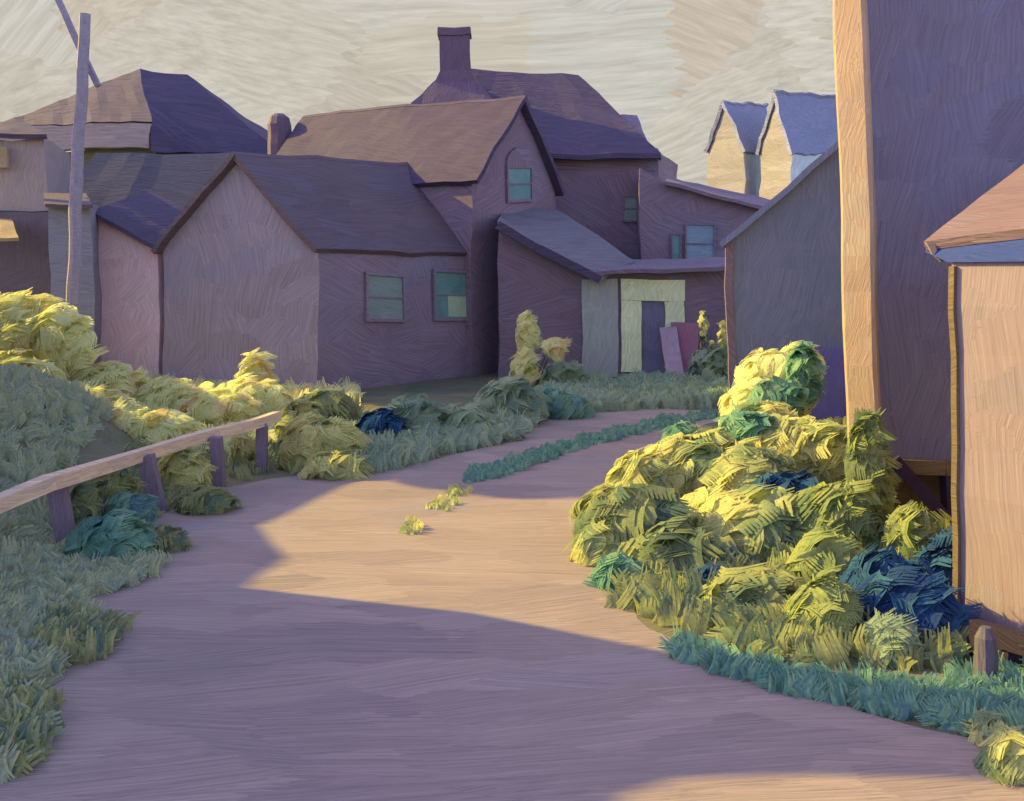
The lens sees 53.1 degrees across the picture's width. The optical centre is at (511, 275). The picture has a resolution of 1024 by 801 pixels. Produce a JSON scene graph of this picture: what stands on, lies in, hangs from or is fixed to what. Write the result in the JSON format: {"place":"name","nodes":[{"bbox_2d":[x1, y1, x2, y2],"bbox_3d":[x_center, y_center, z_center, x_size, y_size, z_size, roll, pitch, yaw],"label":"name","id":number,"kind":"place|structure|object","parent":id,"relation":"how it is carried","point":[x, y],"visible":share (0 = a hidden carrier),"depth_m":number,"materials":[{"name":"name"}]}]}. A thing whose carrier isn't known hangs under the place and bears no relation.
{"place":"outdoors","nodes":[
{"label":"outdoors","id":0,"kind":"place"},
{"bbox_2d":[0,0,835,185],"label":"sky","id":1,"kind":"structure","parent":0,"point":[669,64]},
{"bbox_2d":[0,408,1023,800],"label":"road","id":2,"kind":"structure","parent":0,"point":[294,638],"depth_m":6.25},
{"bbox_2d":[398,484,473,534],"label":"road grass","id":3,"kind":"structure","parent":2,"relation":"on","point":[413,525],"depth_m":10.96,"materials":[{"name":"yellow plant"}]},
{"bbox_2d":[0,373,1023,737],"bbox_3d":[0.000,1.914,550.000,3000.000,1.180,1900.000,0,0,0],"label":"ground","id":4,"kind":"structure","parent":0,"point":[112,439],"depth_m":14.03,"materials":[{"name":"green plant"}]},
{"bbox_2d":[0,121,69,308],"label":"narrow house","id":5,"kind":"structure","parent":4,"relation":"on","point":[34,165],"depth_m":25.61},
{"bbox_2d":[0,287,108,380],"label":"shrub","id":6,"kind":"object","parent":4,"relation":"on","point":[53,338],"visible":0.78,"depth_m":16.29,"materials":[{"name":"yellow plant"}]},
{"bbox_2d":[0,361,125,586],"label":"bank grass","id":7,"kind":"structure","parent":4,"relation":"on","point":[32,389],"depth_m":11.88,"materials":[{"name":"green plant"}]},
{"bbox_2d":[44,193,101,364],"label":"slate shed","id":8,"kind":"structure","parent":4,"relation":"on","point":[57,205],"depth_m":22.30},
{"bbox_2d":[55,0,101,313],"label":"utility pole","id":9,"kind":"object","parent":4,"relation":"on","point":[81,41],"visible":0.68,"depth_m":19.41,"materials":[{"name":"grey wood"}]},
{"bbox_2d":[0,511,173,783],"bbox_3d":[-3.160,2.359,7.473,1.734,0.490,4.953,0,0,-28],"label":"verge grass","id":10,"kind":"structure","parent":4,"relation":"on","point":[49,572],"depth_m":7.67,"materials":[{"name":"green plant"}]},
{"bbox_2d":[70,470,146,523],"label":"shrub","id":11,"kind":"object","parent":4,"relation":"on","point":[90,497],"visible":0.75,"depth_m":9.93,"materials":[{"name":"green plant"}]},
{"bbox_2d":[68,360,151,414],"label":"shrub","id":12,"kind":"object","parent":4,"relation":"on","point":[118,379],"visible":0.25,"depth_m":16.19,"materials":[{"name":"yellow plant"}]},
{"bbox_2d":[62,489,161,560],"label":"shrub","id":13,"kind":"object","parent":4,"relation":"on","point":[123,524],"visible":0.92,"depth_m":8.89,"materials":[{"name":"teal plant"}]},
{"bbox_2d":[0,69,267,169],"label":"hipped house","id":14,"kind":"structure","parent":4,"relation":"on","point":[141,111],"depth_m":34.40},
{"bbox_2d":[95,192,183,377],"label":"pink shed","id":15,"kind":"structure","parent":4,"relation":"on","point":[132,229],"depth_m":23.16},
{"bbox_2d":[0,411,281,544],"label":"rail fence","id":16,"kind":"object","parent":4,"relation":"on","point":[54,486],"visible":0.9,"depth_m":10.76,"materials":[{"name":"brown wood"}]},
{"bbox_2d":[126,376,219,439],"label":"shrub","id":17,"kind":"object","parent":4,"relation":"on","point":[165,398],"visible":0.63,"depth_m":14.90,"materials":[{"name":"yellow plant"}]},
{"bbox_2d":[151,520,196,551],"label":"shrub","id":18,"kind":"object","parent":4,"relation":"on","point":[169,537],"visible":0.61,"depth_m":9.29,"materials":[{"name":"green plant"}]},
{"bbox_2d":[83,113,291,206],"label":"back wing","id":19,"kind":"structure","parent":4,"relation":"on","point":[179,179],"depth_m":30.73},
{"bbox_2d":[157,446,218,491],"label":"shrub","id":20,"kind":"object","parent":4,"relation":"on","point":[186,467],"visible":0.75,"depth_m":11.45,"materials":[{"name":"yellow plant"}]},
{"bbox_2d":[119,432,279,519],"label":"sand grass","id":21,"kind":"structure","parent":4,"relation":"on","point":[241,471],"depth_m":12.78,"materials":[{"name":"green plant"}]},
{"bbox_2d":[173,485,243,515],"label":"shrub","id":22,"kind":"object","parent":4,"relation":"on","point":[201,500],"visible":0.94,"depth_m":10.73,"materials":[{"name":"green plant"}]},
{"bbox_2d":[81,373,365,452],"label":"meadow","id":23,"kind":"structure","parent":4,"relation":"on","point":[120,420],"depth_m":15.53,"materials":[{"name":"plant"}]},
{"bbox_2d":[177,348,296,426],"bbox_3d":[-4.295,1.950,16.825,1.521,1.351,2.996,0,0,9],"label":"shrub","id":24,"kind":"object","parent":4,"relation":"on","point":[253,390],"visible":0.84,"depth_m":16.51,"materials":[{"name":"yellow plant"}]},
{"bbox_2d":[224,430,255,465],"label":"shrub","id":25,"kind":"object","parent":4,"relation":"on","point":[242,447],"visible":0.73,"depth_m":13.11,"materials":[{"name":"yellow plant"}]},
{"bbox_2d":[273,393,374,479],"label":"shrub","id":26,"kind":"object","parent":4,"relation":"on","point":[312,439],"visible":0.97,"depth_m":13.04,"materials":[{"name":"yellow plant"}]},
{"bbox_2d":[151,151,497,389],"bbox_3d":[-4.101,-0.211,24.605,4.538,5.592,7.463,0,0,33],"label":"cabin","id":27,"kind":"object","parent":4,"relation":"on","point":[309,269],"visible":0.87,"depth_m":22.48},
{"bbox_2d":[364,271,406,321],"bbox_3d":[-2.848,0.503,23.064,0.095,1.164,1.289,0,0,37],"label":"window","id":28,"kind":"structure","parent":27,"relation":"in","point":[385,293],"depth_m":23.04,"materials":[{"name":"glass"}]},
{"bbox_2d":[432,268,467,320],"bbox_3d":[-1.450,0.489,24.930,0.080,1.292,1.405,0,0,37],"label":"window","id":29,"kind":"structure","parent":27,"relation":"in","point":[448,285],"depth_m":24.83,"materials":[{"name":"teal glass"}]},
{"bbox_2d":[297,389,364,420],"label":"shrub","id":30,"kind":"object","parent":4,"relation":"on","point":[338,403],"visible":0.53,"depth_m":16.30,"materials":[{"name":"green plant"}]},
{"bbox_2d":[355,407,410,435],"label":"shrub","id":31,"kind":"object","parent":4,"relation":"on","point":[380,419],"visible":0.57,"depth_m":15.04,"materials":[{"name":"blue plant"}]},
{"bbox_2d":[383,393,449,437],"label":"shrub","id":32,"kind":"object","parent":4,"relation":"on","point":[416,411],"visible":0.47,"depth_m":15.51,"materials":[{"name":"green plant"}]},
{"bbox_2d":[276,95,564,376],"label":"gabled house","id":33,"kind":"structure","parent":4,"relation":"on","point":[477,168],"depth_m":26.79,"materials":[{"name":"brown"}]},
{"bbox_2d":[505,147,533,202],"bbox_3d":[0.202,-2.638,27.120,0.093,1.522,1.314,0,0,32],"label":"window","id":34,"kind":"structure","parent":33,"relation":"in","point":[519,161],"depth_m":27.09,"materials":[{"name":"teal glass"}]},
{"bbox_2d":[353,401,547,472],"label":"verge grass","id":35,"kind":"structure","parent":4,"relation":"on","point":[389,449],"depth_m":14.53,"materials":[{"name":"green plant"}]},
{"bbox_2d":[433,402,530,440],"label":"shrub","id":36,"kind":"object","parent":4,"relation":"on","point":[454,418],"visible":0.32,"depth_m":15.71,"materials":[{"name":"green plant"}]},
{"bbox_2d":[474,374,553,422],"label":"shrub","id":37,"kind":"object","parent":4,"relation":"on","point":[512,394],"visible":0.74,"depth_m":17.19,"materials":[{"name":"green plant"}]},
{"bbox_2d":[508,310,572,385],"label":"bush","id":38,"kind":"object","parent":4,"relation":"on","point":[527,344],"visible":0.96,"depth_m":21.43,"materials":[{"name":"plant"}]},
{"bbox_2d":[411,26,677,258],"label":"tall house","id":39,"kind":"structure","parent":4,"relation":"on","point":[603,151],"depth_m":30.42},
{"bbox_2d":[622,195,637,221],"bbox_3d":[3.463,-1.947,29.991,0.451,0.800,0.074,0,0,2],"label":"window","id":40,"kind":"structure","parent":39,"relation":"in","point":[630,202],"depth_m":30.00,"materials":[{"name":"glass"}]},
{"bbox_2d":[541,360,592,382],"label":"shrub","id":41,"kind":"object","parent":4,"relation":"on","point":[563,370],"visible":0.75,"depth_m":22.26,"materials":[{"name":"green plant"}]},
{"bbox_2d":[537,385,599,419],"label":"shrub","id":42,"kind":"object","parent":4,"relation":"on","point":[563,404],"visible":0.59,"depth_m":17.81,"materials":[{"name":"teal plant"}]},
{"bbox_2d":[462,407,720,484],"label":"lane grass","id":43,"kind":"structure","parent":4,"relation":"on","point":[509,464],"depth_m":14.66,"materials":[{"name":"teal plant"}]},
{"bbox_2d":[495,208,727,377],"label":"entry ell","id":44,"kind":"structure","parent":4,"relation":"on","point":[607,307],"depth_m":24.99,"materials":[{"name":"wood"}]},
{"bbox_2d":[581,278,618,376],"bbox_3d":[2.145,1.294,24.965,0.907,2.422,0.084,0,0,0],"label":"shutter door","id":45,"kind":"structure","parent":44,"relation":"in","point":[599,302],"depth_m":24.93,"materials":[{"name":"grey wood"}]},
{"bbox_2d":[641,301,664,373],"bbox_3d":[3.435,1.592,24.985,0.588,1.908,0.044,0,0,0],"label":"doorway","id":46,"kind":"structure","parent":44,"relation":"in","point":[653,313],"depth_m":24.97,"materials":[{"name":"purple wood"}]},
{"bbox_2d":[582,550,647,591],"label":"shrub","id":47,"kind":"object","parent":4,"relation":"on","point":[602,572],"visible":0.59,"depth_m":8.22,"materials":[{"name":"teal plant"}]},
{"bbox_2d":[562,518,681,577],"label":"shrub","id":48,"kind":"object","parent":4,"relation":"on","point":[605,543],"visible":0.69,"depth_m":8.86,"materials":[{"name":"yellow plant"}]},
{"bbox_2d":[532,367,728,411],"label":"grass","id":49,"kind":"structure","parent":4,"relation":"on","point":[632,391],"depth_m":20.04,"materials":[{"name":"green plant"}]},
{"bbox_2d":[568,481,744,576],"bbox_3d":[1.160,2.362,9.172,1.230,0.931,2.203,0,0,-20],"label":"shrub","id":50,"kind":"object","parent":4,"relation":"on","point":[652,519],"visible":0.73,"depth_m":8.92,"materials":[{"name":"yellow plant"}]},
{"bbox_2d":[659,327,683,374],"bbox_3d":[3.784,1.892,24.125,0.449,1.305,1.259,0,0,0],"label":"leaning board","id":51,"kind":"object","parent":4,"relation":"on","point":[671,349],"visible":0.8,"depth_m":24.21,"materials":[{"name":"purple wood"}]},
{"bbox_2d":[660,420,701,441],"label":"shrub","id":52,"kind":"object","parent":4,"relation":"on","point":[683,428],"visible":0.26,"depth_m":12.53,"materials":[{"name":"teal plant"}]},
{"bbox_2d":[671,322,699,373],"bbox_3d":[4.194,1.871,24.375,0.743,1.457,0.960,0,0,0],"label":"leaning board","id":53,"kind":"object","parent":4,"relation":"on","point":[688,338],"visible":0.48,"depth_m":24.55,"materials":[{"name":"wood"}]},
{"bbox_2d":[687,311,709,377],"bbox_3d":[4.328,1.696,23.163,0.710,1.787,0.707,0,0,0],"label":"flower spike","id":54,"kind":"object","parent":4,"relation":"on","point":[696,359],"visible":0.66,"depth_m":23.13,"materials":[{"name":"green plant"}]},
{"bbox_2d":[604,427,800,498],"bbox_3d":[2.151,2.287,11.435,2.309,1.164,1.600,0,0,0],"label":"shrub","id":55,"kind":"object","parent":4,"relation":"on","point":[681,463],"visible":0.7,"depth_m":11.07,"materials":[{"name":"yellow plant"}]},
{"bbox_2d":[637,168,769,258],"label":"wing","id":56,"kind":"structure","parent":4,"relation":"on","point":[679,219],"depth_m":28.59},
{"bbox_2d":[671,233,681,258],"bbox_3d":[4.579,-0.680,28.536,0.288,0.958,0.081,0,0,0],"label":"window","id":57,"kind":"structure","parent":56,"relation":"in","point":[676,253],"depth_m":28.55,"materials":[{"name":"teal glass"}]},
{"bbox_2d":[685,223,715,258],"bbox_3d":[5.246,-0.873,28.537,0.845,1.144,0.077,0,0,0],"label":"window","id":58,"kind":"structure","parent":56,"relation":"in","point":[700,239],"depth_m":28.55,"materials":[{"name":"blue glass"}]},
{"bbox_2d":[692,561,731,589],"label":"shrub","id":59,"kind":"object","parent":4,"relation":"on","point":[705,571],"visible":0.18,"depth_m":8.07,"materials":[{"name":"blue plant"}]},
{"bbox_2d":[698,340,727,379],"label":"shrub","id":60,"kind":"object","parent":4,"relation":"on","point":[714,360],"visible":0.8,"depth_m":22.67,"materials":[{"name":"green plant"}]},
{"bbox_2d":[716,320,728,380],"bbox_3d":[4.742,1.793,22.983,0.706,1.571,0.684,0,0,0],"label":"flower spike","id":61,"kind":"object","parent":4,"relation":"on","point":[722,341],"visible":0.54,"depth_m":22.92,"materials":[{"name":"yellow plant"}]},
{"bbox_2d":[704,100,768,195],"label":"gabled cottage","id":62,"kind":"structure","parent":4,"relation":"on","point":[734,162],"depth_m":61.83,"materials":[{"name":"beige paint"}]},
{"bbox_2d":[680,481,798,564],"bbox_3d":[2.167,2.364,9.457,1.343,0.887,1.686,0,0,-40],"label":"shrub","id":63,"kind":"object","parent":4,"relation":"on","point":[749,517],"visible":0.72,"depth_m":9.09,"materials":[{"name":"yellow plant"}]},
{"bbox_2d":[711,409,779,444],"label":"shrub","id":64,"kind":"object","parent":4,"relation":"on","point":[742,424],"visible":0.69,"depth_m":11.80,"materials":[{"name":"teal plant"}]},
{"bbox_2d":[699,562,802,621],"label":"shrub","id":65,"kind":"object","parent":4,"relation":"on","point":[753,585],"visible":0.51,"depth_m":7.58,"materials":[{"name":"yellow plant"}]},
{"bbox_2d":[717,340,826,424],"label":"shrub","id":66,"kind":"object","parent":4,"relation":"on","point":[755,368],"visible":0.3,"depth_m":15.24,"materials":[{"name":"yellow plant"}]},
{"bbox_2d":[581,416,972,672],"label":"grass","id":67,"kind":"structure","parent":4,"relation":"on","point":[668,597],"depth_m":7.12,"materials":[{"name":"green plant"}]},
{"bbox_2d":[737,468,818,499],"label":"shrub","id":68,"kind":"object","parent":4,"relation":"on","point":[798,481],"visible":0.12,"depth_m":9.90,"materials":[{"name":"blue plant"}]},
{"bbox_2d":[746,375,812,417],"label":"shrub","id":69,"kind":"object","parent":4,"relation":"on","point":[792,393],"visible":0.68,"depth_m":13.43,"materials":[{"name":"teal plant"}]},
{"bbox_2d":[719,141,846,419],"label":"plank shed","id":70,"kind":"structure","parent":4,"relation":"on","point":[782,284],"depth_m":17.80,"materials":[{"name":"wood"}]},
{"bbox_2d":[810,349,845,419],"bbox_3d":[5.482,1.891,17.768,0.595,1.229,0.064,0,0,0],"label":"door","id":71,"kind":"structure","parent":70,"relation":"in","point":[832,405],"depth_m":17.74,"materials":[{"name":"purple wood"}]},
{"bbox_2d":[730,398,847,484],"bbox_3d":[3.266,2.108,12.327,1.557,1.123,2.262,0,0,0],"label":"shrub","id":72,"kind":"object","parent":4,"relation":"on","point":[817,448],"visible":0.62,"depth_m":11.52,"materials":[{"name":"yellow plant"}]},
{"bbox_2d":[755,89,837,199],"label":"gabled cottage","id":73,"kind":"structure","parent":4,"relation":"on","point":[798,135],"depth_m":57.98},
{"bbox_2d":[781,341,829,418],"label":"shrub","id":74,"kind":"object","parent":4,"relation":"on","point":[803,366],"visible":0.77,"depth_m":14.38,"materials":[{"name":"teal plant"}]},
{"bbox_2d":[782,564,870,637],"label":"shrub","id":75,"kind":"object","parent":4,"relation":"on","point":[822,599],"visible":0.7,"depth_m":6.88,"materials":[{"name":"yellow plant"}]},
{"bbox_2d":[785,481,885,579],"bbox_3d":[2.744,2.343,8.763,1.139,1.007,1.835,0,0,14],"label":"shrub","id":76,"kind":"object","parent":4,"relation":"on","point":[819,531],"visible":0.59,"depth_m":8.80,"materials":[{"name":"yellow plant"}]},
{"bbox_2d":[657,624,1023,736],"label":"ground cover","id":77,"kind":"object","parent":4,"relation":"on","point":[952,698],"visible":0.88,"depth_m":6.03,"materials":[{"name":"teal plant"}]},
{"bbox_2d":[833,0,881,436],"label":"utility post","id":78,"kind":"object","parent":4,"relation":"on","point":[858,200],"visible":0.73,"depth_m":9.69,"materials":[{"name":"brown wood"}]},
{"bbox_2d":[833,407,902,551],"bbox_3d":[3.143,1.950,9.126,0.609,1.498,0.943,0,0,43],"label":"shrub","id":79,"kind":"object","parent":4,"relation":"on","point":[869,473],"visible":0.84,"depth_m":9.15,"materials":[{"name":"yellow plant"}]},
{"bbox_2d":[853,607,929,669],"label":"shrub","id":80,"kind":"object","parent":4,"relation":"on","point":[879,630],"visible":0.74,"depth_m":6.62,"materials":[{"name":"green plant"}]},
{"bbox_2d":[878,500,937,559],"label":"shrub","id":81,"kind":"object","parent":4,"relation":"on","point":[905,528],"visible":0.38,"depth_m":8.60,"materials":[{"name":"yellow plant"}]},
{"bbox_2d":[839,526,981,642],"bbox_3d":[2.892,2.306,7.317,1.181,0.831,1.358,0,0,21],"label":"shrub","id":82,"kind":"object","parent":4,"relation":"on","point":[921,589],"visible":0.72,"depth_m":7.02,"materials":[{"name":"blue plant"}]},
{"bbox_2d":[867,0,1023,521],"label":"tall barn","id":83,"kind":"structure","parent":4,"relation":"on","point":[947,90],"depth_m":10.16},
{"bbox_2d":[924,164,1023,631],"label":"peach cottage","id":84,"kind":"structure","parent":4,"relation":"on","point":[978,243],"depth_m":7.14,"materials":[{"name":"orange wood"}]},
{"bbox_2d":[974,625,998,679],"bbox_3d":[2.849,2.332,6.150,0.138,0.438,0.140,0,0,0],"label":"stake","id":85,"kind":"object","parent":4,"relation":"on","point":[986,657],"visible":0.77,"depth_m":6.11,"materials":[{"name":"wood"}]},
{"bbox_2d":[960,707,1023,785],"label":"shrub","id":86,"kind":"object","parent":4,"relation":"on","point":[999,743],"visible":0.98,"depth_m":5.11,"materials":[{"name":"yellow plant"}]},
{"bbox_2d":[968,619,1023,666],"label":"plank","id":87,"kind":"object","parent":4,"relation":"on","point":[1010,643],"visible":0.44,"depth_m":6.36,"materials":[{"name":"brown wood"}]}
]}

